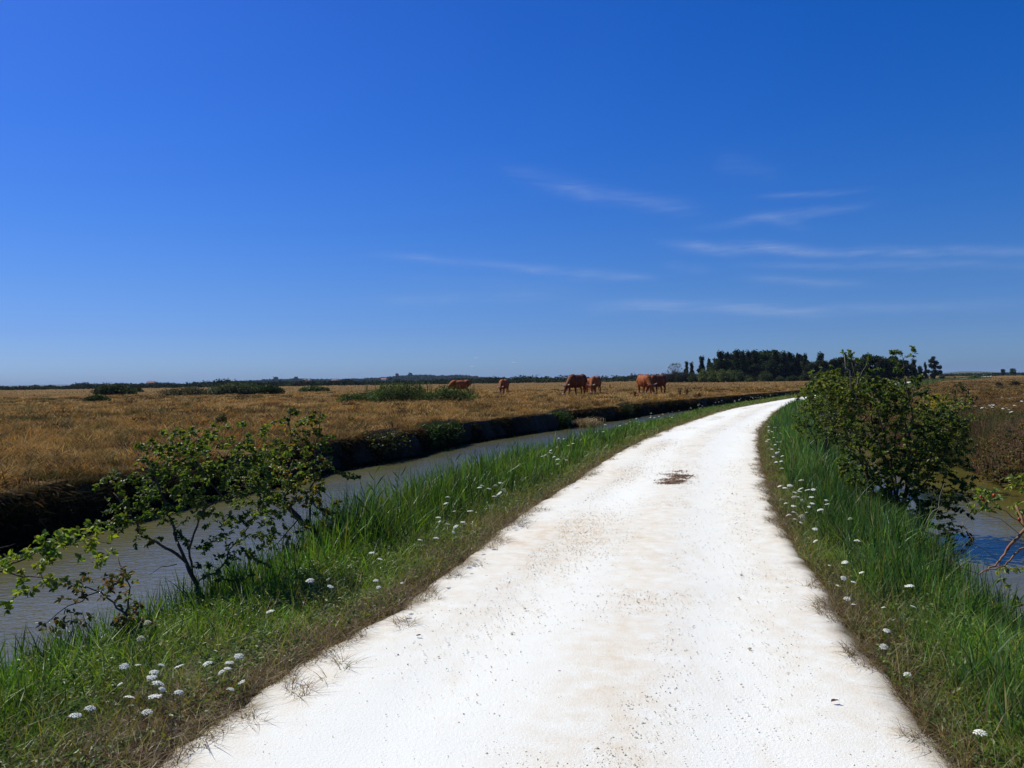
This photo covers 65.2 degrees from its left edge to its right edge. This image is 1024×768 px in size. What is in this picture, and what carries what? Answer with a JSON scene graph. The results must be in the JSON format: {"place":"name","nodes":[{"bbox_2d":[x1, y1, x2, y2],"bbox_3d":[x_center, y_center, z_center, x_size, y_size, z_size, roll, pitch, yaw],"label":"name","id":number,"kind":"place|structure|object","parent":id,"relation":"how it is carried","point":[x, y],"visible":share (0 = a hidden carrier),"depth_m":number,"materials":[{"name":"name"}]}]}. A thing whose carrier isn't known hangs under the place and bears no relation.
{"place":"outdoors","nodes":[
{"label":"outdoors","id":0,"kind":"place"},
{"bbox_2d":[0,409,695,668],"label":"water","id":1,"kind":"structure","parent":0,"point":[144,563],"depth_m":9.11,"materials":[{"name":"liquid"}]},
{"bbox_2d":[567,415,605,426],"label":"dead reeds","id":2,"kind":"object","parent":1,"relation":"on","point":[582,422],"visible":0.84,"depth_m":32.07,"materials":[{"name":"beige plant"}]},
{"bbox_2d":[0,394,805,767],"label":"grass","id":3,"kind":"structure","parent":0,"point":[402,524],"depth_m":5.36,"materials":[{"name":"plant"}]},
{"bbox_2d":[0,375,1023,767],"bbox_3d":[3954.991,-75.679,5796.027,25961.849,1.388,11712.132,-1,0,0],"label":"ground","id":4,"kind":"structure","parent":0,"point":[532,423],"depth_m":16.53,"materials":[{"name":"soil"}]},
{"bbox_2d":[0,526,118,615],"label":"shrub","id":5,"kind":"object","parent":4,"relation":"on","point":[51,550],"visible":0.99,"depth_m":5.19,"materials":[{"name":"green plant"}]},
{"bbox_2d":[69,713,81,742],"bbox_3d":[-1.844,1.491,3.382,0.053,0.195,0.053,-1,0,-4],"label":"wild carrot","id":6,"kind":"object","parent":4,"relation":"on","point":[77,716],"visible":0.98,"depth_m":3.38,"materials":[{"name":"plant"}]},
{"bbox_2d":[85,705,95,740],"bbox_3d":[-1.820,1.488,3.455,0.046,0.199,0.050,-1,0,-32],"label":"wild carrot","id":7,"kind":"object","parent":4,"relation":"on","point":[88,708],"visible":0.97,"depth_m":3.45,"materials":[{"name":"plant"}]},
{"bbox_2d":[35,558,156,644],"bbox_3d":[-2.649,1.374,5.037,0.835,0.586,0.413,-1,0,12],"label":"shrub","id":8,"kind":"object","parent":4,"relation":"on","point":[120,582],"visible":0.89,"depth_m":5.00,"materials":[{"name":"green plant"}]},
{"bbox_2d":[82,393,110,401],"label":"shrub","id":9,"kind":"object","parent":4,"relation":"on","point":[98,397],"visible":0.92,"depth_m":65.78,"materials":[{"name":"green plant"}]},
{"bbox_2d":[91,383,137,394],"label":"shrub","id":10,"kind":"object","parent":4,"relation":"on","point":[112,388],"visible":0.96,"depth_m":117.51,"materials":[{"name":"green plant"}]},
{"bbox_2d":[119,663,128,676],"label":"wild carrot","id":11,"kind":"object","parent":4,"relation":"on","point":[125,667],"visible":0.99,"depth_m":3.97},
{"bbox_2d":[123,695,134,734],"bbox_3d":[-1.708,1.484,3.568,0.050,0.197,0.048,-1,0,-17],"label":"wild carrot","id":12,"kind":"object","parent":4,"relation":"on","point":[130,697],"visible":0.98,"depth_m":3.56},
{"bbox_2d":[12,380,268,386],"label":"wood","id":13,"kind":"object","parent":4,"relation":"on","point":[86,383],"visible":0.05,"depth_m":987.56,"materials":[{"name":"plant"}]},
{"bbox_2d":[142,709,151,750],"bbox_3d":[-1.552,1.480,3.407,0.045,0.190,0.048,-1,0,-11],"label":"wild carrot","id":14,"kind":"object","parent":4,"relation":"on","point":[147,711],"visible":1,"depth_m":3.40,"materials":[{"name":"plant"}]},
{"bbox_2d":[147,674,156,707],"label":"wild carrot","id":15,"kind":"object","parent":4,"relation":"on","point":[151,678],"visible":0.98,"depth_m":3.81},
{"bbox_2d":[148,694,161,730],"bbox_3d":[-1.594,1.483,3.579,0.062,0.189,0.062,-1,0,-29],"label":"wild carrot","id":16,"kind":"object","parent":4,"relation":"on","point":[152,696],"visible":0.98,"depth_m":3.57,"materials":[{"name":"plant"}]},
{"bbox_2d":[152,681,164,717],"bbox_3d":[-1.647,1.480,3.723,0.061,0.200,0.059,-1,0,43],"label":"wild carrot","id":17,"kind":"object","parent":4,"relation":"on","point":[156,682],"visible":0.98,"depth_m":3.72,"materials":[{"name":"plant"}]},
{"bbox_2d":[157,385,211,394],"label":"shrub","id":18,"kind":"object","parent":4,"relation":"on","point":[192,390],"visible":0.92,"depth_m":99.07,"materials":[{"name":"green plant"}]},
{"bbox_2d":[83,420,303,607],"bbox_3d":[-2.504,1.025,6.399,1.612,1.464,1.297,-1,0,0],"label":"shrub","id":19,"kind":"object","parent":4,"relation":"on","point":[222,470],"visible":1,"depth_m":6.26,"materials":[{"name":"green plant"}]},
{"bbox_2d":[213,413,227,424],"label":"shrub","id":20,"kind":"object","parent":4,"relation":"on","point":[220,418],"visible":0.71,"depth_m":24.44,"materials":[{"name":"green plant"}]},
{"bbox_2d":[205,380,258,394],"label":"shrub","id":21,"kind":"object","parent":4,"relation":"on","point":[239,388],"visible":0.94,"depth_m":97.52,"materials":[{"name":"green plant"}]},
{"bbox_2d":[211,380,258,388],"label":"shrub","id":22,"kind":"object","parent":4,"relation":"on","point":[252,384],"visible":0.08,"depth_m":149.25,"materials":[{"name":"green plant"}]},
{"bbox_2d":[234,653,243,689],"bbox_3d":[-1.396,1.476,4.094,0.049,0.189,0.048,-1,0,-12],"label":"wild carrot","id":23,"kind":"object","parent":4,"relation":"on","point":[239,655],"visible":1,"depth_m":4.09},
{"bbox_2d":[254,383,285,393],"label":"shrub","id":24,"kind":"object","parent":4,"relation":"on","point":[268,388],"visible":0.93,"depth_m":98.60,"materials":[{"name":"green plant"}]},
{"bbox_2d":[226,406,360,558],"bbox_3d":[-2.233,1.039,8.024,1.255,1.646,1.138,-1,0,-31],"label":"shrub","id":25,"kind":"object","parent":4,"relation":"on","point":[311,421],"visible":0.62,"depth_m":8.01,"materials":[{"name":"green plant"}]},
{"bbox_2d":[297,384,330,391],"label":"shrub","id":26,"kind":"object","parent":4,"relation":"on","point":[311,388],"visible":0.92,"depth_m":124.30,"materials":[{"name":"green plant"}]},
{"bbox_2d":[0,373,667,389],"bbox_3d":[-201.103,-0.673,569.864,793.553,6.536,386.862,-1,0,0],"label":"wood","id":27,"kind":"object","parent":4,"relation":"on","point":[496,380],"visible":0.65,"depth_m":400.13,"materials":[{"name":"plant"}]},
{"bbox_2d":[180,373,494,383],"bbox_3d":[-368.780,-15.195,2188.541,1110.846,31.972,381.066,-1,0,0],"label":"wood","id":28,"kind":"object","parent":4,"relation":"on","point":[410,376],"visible":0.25,"depth_m":2137.91,"materials":[{"name":"plant"}]},
{"bbox_2d":[335,392,374,401],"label":"shrub","id":29,"kind":"object","parent":4,"relation":"on","point":[356,397],"visible":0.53,"depth_m":51.63,"materials":[{"name":"green plant"}]},
{"bbox_2d":[355,485,376,521],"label":"reed","id":30,"kind":"object","parent":4,"relation":"on","point":[365,499],"visible":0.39,"depth_m":8.71,"materials":[{"name":"green plant"}]},
{"bbox_2d":[367,467,386,509],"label":"reed","id":31,"kind":"object","parent":4,"relation":"on","point":[375,487],"visible":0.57,"depth_m":8.80,"materials":[{"name":"green plant"}]},
{"bbox_2d":[355,423,414,463],"bbox_3d":[-3.084,1.472,19.405,1.088,0.928,2.561,-1,0,24],"label":"bramble","id":32,"kind":"object","parent":4,"relation":"on","point":[383,437],"visible":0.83,"depth_m":19.01,"materials":[{"name":"green plant"}]},
{"bbox_2d":[360,379,432,401],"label":"shrub","id":33,"kind":"object","parent":4,"relation":"on","point":[405,392],"visible":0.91,"depth_m":50.72,"materials":[{"name":"green plant"}]},
{"bbox_2d":[0,390,809,551],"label":"bank growth","id":34,"kind":"object","parent":4,"relation":"on","point":[49,491],"visible":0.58,"depth_m":11.73,"materials":[{"name":"brown plant"}]},
{"bbox_2d":[417,419,464,448],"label":"bramble","id":35,"kind":"object","parent":4,"relation":"on","point":[452,432],"visible":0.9,"depth_m":22.61,"materials":[{"name":"green plant"}]},
{"bbox_2d":[420,384,478,400],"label":"shrub","id":36,"kind":"object","parent":4,"relation":"on","point":[446,393],"visible":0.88,"depth_m":50.53,"materials":[{"name":"green plant"}]},
{"bbox_2d":[447,380,470,391],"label":"cow","id":37,"kind":"object","parent":4,"relation":"on","point":[461,383],"visible":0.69,"depth_m":73.74},
{"bbox_2d":[0,377,961,519],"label":"dry grass","id":38,"kind":"structure","parent":4,"relation":"on","point":[20,442],"depth_m":28.09,"materials":[{"name":"plant"}]},
{"bbox_2d":[497,379,508,394],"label":"cow","id":39,"kind":"object","parent":4,"relation":"on","point":[504,384],"visible":0.97,"depth_m":73.29},
{"bbox_2d":[547,407,573,427],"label":"bramble","id":40,"kind":"object","parent":4,"relation":"on","point":[565,415],"visible":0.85,"depth_m":31.17,"materials":[{"name":"green plant"}]},
{"bbox_2d":[560,374,587,394],"bbox_3d":[5.047,0.072,63.822,0.958,1.752,2.984,-1,0,38],"label":"cow","id":41,"kind":"object","parent":4,"relation":"on","point":[574,381],"visible":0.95,"depth_m":63.36},
{"bbox_2d":[583,378,593,392],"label":"cow","id":42,"kind":"object","parent":4,"relation":"on","point":[588,382],"visible":0.34,"depth_m":73.33},
{"bbox_2d":[587,376,601,393],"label":"cow","id":43,"kind":"object","parent":4,"relation":"on","point":[595,382],"visible":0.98,"depth_m":71.22},
{"bbox_2d":[616,401,635,417],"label":"bramble","id":44,"kind":"object","parent":4,"relation":"on","point":[625,403],"visible":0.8,"depth_m":38.58,"materials":[{"name":"green plant"}]},
{"bbox_2d":[636,374,656,394],"bbox_3d":[10.677,0.037,63.773,0.927,1.666,2.837,-1,0,-10],"label":"cow","id":45,"kind":"object","parent":4,"relation":"on","point":[643,381],"visible":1,"depth_m":63.21},
{"bbox_2d":[645,374,666,393],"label":"cow","id":46,"kind":"object","parent":4,"relation":"on","point":[660,380],"visible":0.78,"depth_m":65.58},
{"bbox_2d":[668,371,677,382],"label":"shrub","id":47,"kind":"object","parent":4,"relation":"on","point":[672,375],"visible":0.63,"depth_m":251.08,"materials":[{"name":"green plant"}]},
{"bbox_2d":[667,363,683,372],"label":"tree","id":48,"kind":"object","parent":4,"relation":"on","point":[674,367],"visible":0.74,"depth_m":261.93,"materials":[{"name":"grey plant"}]},
{"bbox_2d":[674,370,689,382],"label":"shrub","id":49,"kind":"object","parent":4,"relation":"on","point":[681,377],"visible":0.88,"depth_m":248.84,"materials":[{"name":"green plant"}]},
{"bbox_2d":[687,373,702,382],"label":"shrub","id":50,"kind":"object","parent":4,"relation":"on","point":[691,378],"visible":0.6,"depth_m":237.75,"materials":[{"name":"green plant"}]},
{"bbox_2d":[696,355,705,372],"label":"tree","id":51,"kind":"object","parent":4,"relation":"on","point":[701,366],"visible":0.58,"depth_m":257.65,"materials":[{"name":"green plant"}]},
{"bbox_2d":[696,369,721,381],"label":"shrub","id":52,"kind":"object","parent":4,"relation":"on","point":[703,376],"visible":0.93,"depth_m":233.70,"materials":[{"name":"green plant"}]},
{"bbox_2d":[705,359,738,381],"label":"tree","id":53,"kind":"object","parent":4,"relation":"on","point":[727,363],"visible":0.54,"depth_m":246.09,"materials":[{"name":"green plant"}]},
{"bbox_2d":[716,350,727,370],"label":"tree","id":54,"kind":"object","parent":4,"relation":"on","point":[718,364],"visible":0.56,"depth_m":245.43,"materials":[{"name":"green plant"}]},
{"bbox_2d":[716,368,733,381],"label":"shrub","id":55,"kind":"object","parent":4,"relation":"on","point":[723,376],"visible":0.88,"depth_m":230.34,"materials":[{"name":"green plant"}]},
{"bbox_2d":[732,349,740,371],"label":"tree","id":56,"kind":"object","parent":4,"relation":"on","point":[736,357],"visible":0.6,"depth_m":248.40,"materials":[{"name":"green plant"}]},
{"bbox_2d":[728,370,746,381],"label":"shrub","id":57,"kind":"object","parent":4,"relation":"on","point":[736,376],"visible":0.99,"depth_m":227.39,"materials":[{"name":"green plant"}]},
{"bbox_2d":[738,350,749,375],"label":"tree","id":58,"kind":"object","parent":4,"relation":"on","point":[743,367],"visible":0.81,"depth_m":246.33,"materials":[{"name":"green plant"}]},
{"bbox_2d":[745,349,750,366],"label":"tree","id":59,"kind":"object","parent":4,"relation":"on","point":[748,354],"visible":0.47,"depth_m":251.63,"materials":[{"name":"green plant"}]},
{"bbox_2d":[748,349,759,380],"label":"tree","id":60,"kind":"object","parent":4,"relation":"on","point":[754,356],"visible":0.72,"depth_m":249.61,"materials":[{"name":"green plant"}]},
{"bbox_2d":[748,363,766,377],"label":"tree","id":61,"kind":"object","parent":4,"relation":"on","point":[761,367],"visible":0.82,"depth_m":247.58,"materials":[{"name":"green plant"}]},
{"bbox_2d":[757,371,773,381],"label":"shrub","id":62,"kind":"object","parent":4,"relation":"on","point":[764,376],"visible":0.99,"depth_m":233.55,"materials":[{"name":"green plant"}]},
{"bbox_2d":[758,350,780,364],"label":"tree","id":63,"kind":"object","parent":4,"relation":"on","point":[763,357],"visible":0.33,"depth_m":255.82,"materials":[{"name":"green plant"}]},
{"bbox_2d":[768,349,780,380],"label":"tree","id":64,"kind":"object","parent":4,"relation":"on","point":[774,357],"visible":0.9,"depth_m":247.34,"materials":[{"name":"green plant"}]},
{"bbox_2d":[780,350,788,380],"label":"tree","id":65,"kind":"object","parent":4,"relation":"on","point":[785,361],"visible":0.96,"depth_m":245.46,"materials":[{"name":"green plant"}]},
{"bbox_2d":[786,351,792,370],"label":"tree","id":66,"kind":"object","parent":4,"relation":"on","point":[789,356],"visible":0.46,"depth_m":250.35,"materials":[{"name":"green plant"}]},
{"bbox_2d":[785,375,797,380],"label":"shrub","id":67,"kind":"object","parent":4,"relation":"on","point":[792,378],"visible":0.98,"depth_m":228.72,"materials":[{"name":"green plant"}]},
{"bbox_2d":[794,353,801,380],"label":"tree","id":68,"kind":"object","parent":4,"relation":"on","point":[798,370],"visible":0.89,"depth_m":248.71,"materials":[{"name":"green plant"}]},
{"bbox_2d":[801,353,807,372],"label":"tree","id":69,"kind":"object","parent":4,"relation":"on","point":[804,360],"visible":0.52,"depth_m":246.78,"materials":[{"name":"green plant"}]},
{"bbox_2d":[798,373,810,380],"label":"shrub","id":70,"kind":"object","parent":4,"relation":"on","point":[804,377],"visible":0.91,"depth_m":237.60,"materials":[{"name":"green plant"}]},
{"bbox_2d":[803,363,820,375],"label":"tree","id":71,"kind":"object","parent":4,"relation":"on","point":[809,367],"visible":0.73,"depth_m":238.86,"materials":[{"name":"green plant"}]},
{"bbox_2d":[816,351,824,369],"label":"tree","id":72,"kind":"object","parent":4,"relation":"on","point":[820,356],"visible":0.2,"depth_m":249.67,"materials":[{"name":"green plant"}]},
{"bbox_2d":[813,360,828,374],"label":"tree","id":73,"kind":"object","parent":4,"relation":"on","point":[821,363],"visible":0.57,"depth_m":238.93,"materials":[{"name":"green plant"}]},
{"bbox_2d":[824,359,840,379],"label":"tree","id":74,"kind":"object","parent":4,"relation":"on","point":[831,362],"visible":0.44,"depth_m":224.55,"materials":[{"name":"green plant"}]},
{"bbox_2d":[832,357,848,376],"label":"tree","id":75,"kind":"object","parent":4,"relation":"on","point":[840,360],"visible":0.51,"depth_m":224.09,"materials":[{"name":"green plant"}]},
{"bbox_2d":[844,359,856,377],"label":"tree","id":76,"kind":"object","parent":4,"relation":"on","point":[847,374],"visible":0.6,"depth_m":213.57,"materials":[{"name":"green plant"}]},
{"bbox_2d":[791,365,915,462],"bbox_3d":[5.621,0.630,13.466,2.127,1.916,1.484,-1,0,-26],"label":"bush","id":77,"kind":"object","parent":4,"relation":"on","point":[802,410],"visible":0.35,"depth_m":13.19,"materials":[{"name":"green plant"}]},
{"bbox_2d":[842,359,867,375],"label":"tree","id":78,"kind":"object","parent":4,"relation":"on","point":[859,367],"visible":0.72,"depth_m":212.83,"materials":[{"name":"green plant"}]},
{"bbox_2d":[860,352,875,375],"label":"tree","id":79,"kind":"object","parent":4,"relation":"on","point":[864,357],"visible":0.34,"depth_m":214.24,"materials":[{"name":"green plant"}]},
{"bbox_2d":[868,355,886,374],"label":"tree","id":80,"kind":"object","parent":4,"relation":"on","point":[873,359],"visible":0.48,"depth_m":213.66,"materials":[{"name":"green plant"}]},
{"bbox_2d":[872,357,888,379],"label":"tree","id":81,"kind":"object","parent":4,"relation":"on","point":[881,362],"visible":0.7,"depth_m":211.50,"materials":[{"name":"green plant"}]},
{"bbox_2d":[871,357,895,371],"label":"tree","id":82,"kind":"object","parent":4,"relation":"on","point":[885,363],"visible":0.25,"depth_m":212.64,"materials":[{"name":"green plant"}]},
{"bbox_2d":[747,392,1023,767],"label":"grass","id":83,"kind":"structure","parent":4,"relation":"on","point":[969,641],"depth_m":5.26,"materials":[{"name":"plant"}]},
{"bbox_2d":[781,377,990,395],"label":"grass","id":84,"kind":"structure","parent":4,"relation":"on","point":[926,381],"depth_m":160.78,"materials":[{"name":"plant"}]},
{"bbox_2d":[803,345,979,547],"bbox_3d":[4.352,0.795,9.185,1.916,2.467,1.756,-1,0,0],"label":"bush","id":85,"kind":"object","parent":4,"relation":"on","point":[842,391],"visible":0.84,"depth_m":9.06,"materials":[{"name":"green plant"}]},
{"bbox_2d":[844,355,866,418],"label":"dead branch","id":86,"kind":"object","parent":85,"relation":"attached to","point":[850,381],"visible":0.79,"depth_m":8.99,"materials":[{"name":"wood"}]},
{"bbox_2d":[886,357,896,379],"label":"tree","id":87,"kind":"object","parent":4,"relation":"on","point":[890,374],"visible":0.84,"depth_m":211.47,"materials":[{"name":"green plant"}]},
{"bbox_2d":[894,363,906,376],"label":"tree","id":88,"kind":"object","parent":4,"relation":"on","point":[901,366],"visible":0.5,"depth_m":210.87,"materials":[{"name":"green plant"}]},
{"bbox_2d":[905,364,917,379],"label":"tree","id":89,"kind":"object","parent":4,"relation":"on","point":[913,370],"visible":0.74,"depth_m":211.95,"materials":[{"name":"green plant"}]},
{"bbox_2d":[910,358,917,378],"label":"tree","id":90,"kind":"object","parent":4,"relation":"on","point":[913,362],"visible":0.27,"depth_m":221.76,"materials":[{"name":"green plant"}]},
{"bbox_2d":[916,365,925,378],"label":"tree","id":91,"kind":"object","parent":4,"relation":"on","point":[920,369],"visible":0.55,"depth_m":213.69,"materials":[{"name":"green plant"}]},
{"bbox_2d":[821,377,1023,461],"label":"dry grass","id":92,"kind":"structure","parent":4,"relation":"on","point":[992,391],"depth_m":42.79,"materials":[{"name":"plant"}]},
{"bbox_2d":[927,356,942,378],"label":"pine tree","id":93,"kind":"object","parent":4,"relation":"on","point":[934,365],"visible":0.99,"depth_m":234.69,"materials":[{"name":"green plant"}]},
{"bbox_2d":[917,392,953,410],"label":"bush","id":94,"kind":"object","parent":4,"relation":"on","point":[933,402],"visible":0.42,"depth_m":18.86,"materials":[{"name":"green plant"}]},
{"bbox_2d":[901,393,983,459],"bbox_3d":[9.307,0.912,17.491,1.677,1.415,1.628,-1,0,0],"label":"bush","id":95,"kind":"object","parent":4,"relation":"on","point":[946,408],"visible":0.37,"depth_m":17.30,"materials":[{"name":"green plant"}]},
{"bbox_2d":[864,405,1023,485],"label":"weeds","id":96,"kind":"object","parent":4,"relation":"on","point":[997,423],"visible":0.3,"depth_m":15.97,"materials":[{"name":"brown plant"}]},
{"bbox_2d":[908,483,985,554],"bbox_3d":[3.749,1.297,6.907,0.708,0.886,0.038,-1,0,0],"label":"dead sapling","id":97,"kind":"object","parent":4,"relation":"on","point":[929,517],"visible":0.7,"depth_m":6.90,"materials":[{"name":"wood"}]},
{"bbox_2d":[949,382,978,416],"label":"bush","id":98,"kind":"object","parent":4,"relation":"on","point":[961,386],"visible":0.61,"depth_m":20.98,"materials":[{"name":"green plant"}]},
{"bbox_2d":[972,729,987,753],"bbox_3d":[1.854,1.449,3.166,0.054,0.162,0.051,-1,0,37],"label":"wild carrot","id":99,"kind":"object","parent":4,"relation":"on","point":[983,733],"visible":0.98,"depth_m":3.16,"materials":[{"name":"plant"}]},
{"bbox_2d":[939,372,1023,376],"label":"wood","id":100,"kind":"object","parent":4,"relation":"on","point":[986,374],"visible":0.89,"depth_m":534.06,"materials":[{"name":"plant"}]},
{"bbox_2d":[950,473,1023,612],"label":"rose bush","id":101,"kind":"object","parent":4,"relation":"on","point":[999,497],"visible":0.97,"depth_m":5.60,"materials":[{"name":"green plant"}]},
{"bbox_2d":[966,435,1020,483],"bbox_3d":[8.394,1.331,13.975,0.711,0.887,1.004,-1,0,0],"label":"bush","id":102,"kind":"object","parent":4,"relation":"on","point":[985,468],"visible":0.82,"depth_m":13.96,"materials":[{"name":"green plant"}]},
{"bbox_2d":[989,422,1023,487],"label":"bush","id":103,"kind":"object","parent":4,"relation":"on","point":[1016,449],"visible":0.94,"depth_m":13.34,"materials":[{"name":"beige plant"}]},
{"bbox_2d":[0,0,1023,385],"label":"sky","id":104,"kind":"structure","parent":0,"point":[191,190],"materials":[{"name":"blue"}]},
{"bbox_2d":[160,376,989,767],"bbox_3d":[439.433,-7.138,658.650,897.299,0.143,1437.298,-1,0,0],"label":"road","id":105,"kind":"structure","parent":0,"point":[596,662],"depth_m":4.35,"materials":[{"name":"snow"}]},
{"bbox_2d":[654,469,692,484],"bbox_3d":[2.550,1.431,12.398,0.695,0.020,1.961,-1,0,14],"label":"straw","id":106,"kind":"object","parent":105,"relation":"on","point":[671,480],"visible":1,"depth_m":12.07,"materials":[{"name":"brown plant"}]},
{"bbox_2d":[820,419,1023,626],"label":"water","id":107,"kind":"structure","parent":0,"point":[991,529],"depth_m":9.81,"materials":[{"name":"liquid"}]},
{"bbox_2d":[928,371,1023,374],"bbox_3d":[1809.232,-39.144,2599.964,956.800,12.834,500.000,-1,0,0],"label":"hills","id":108,"kind":"structure","parent":0,"point":[973,372],"depth_m":2589.17,"materials":[{"name":"plant"}]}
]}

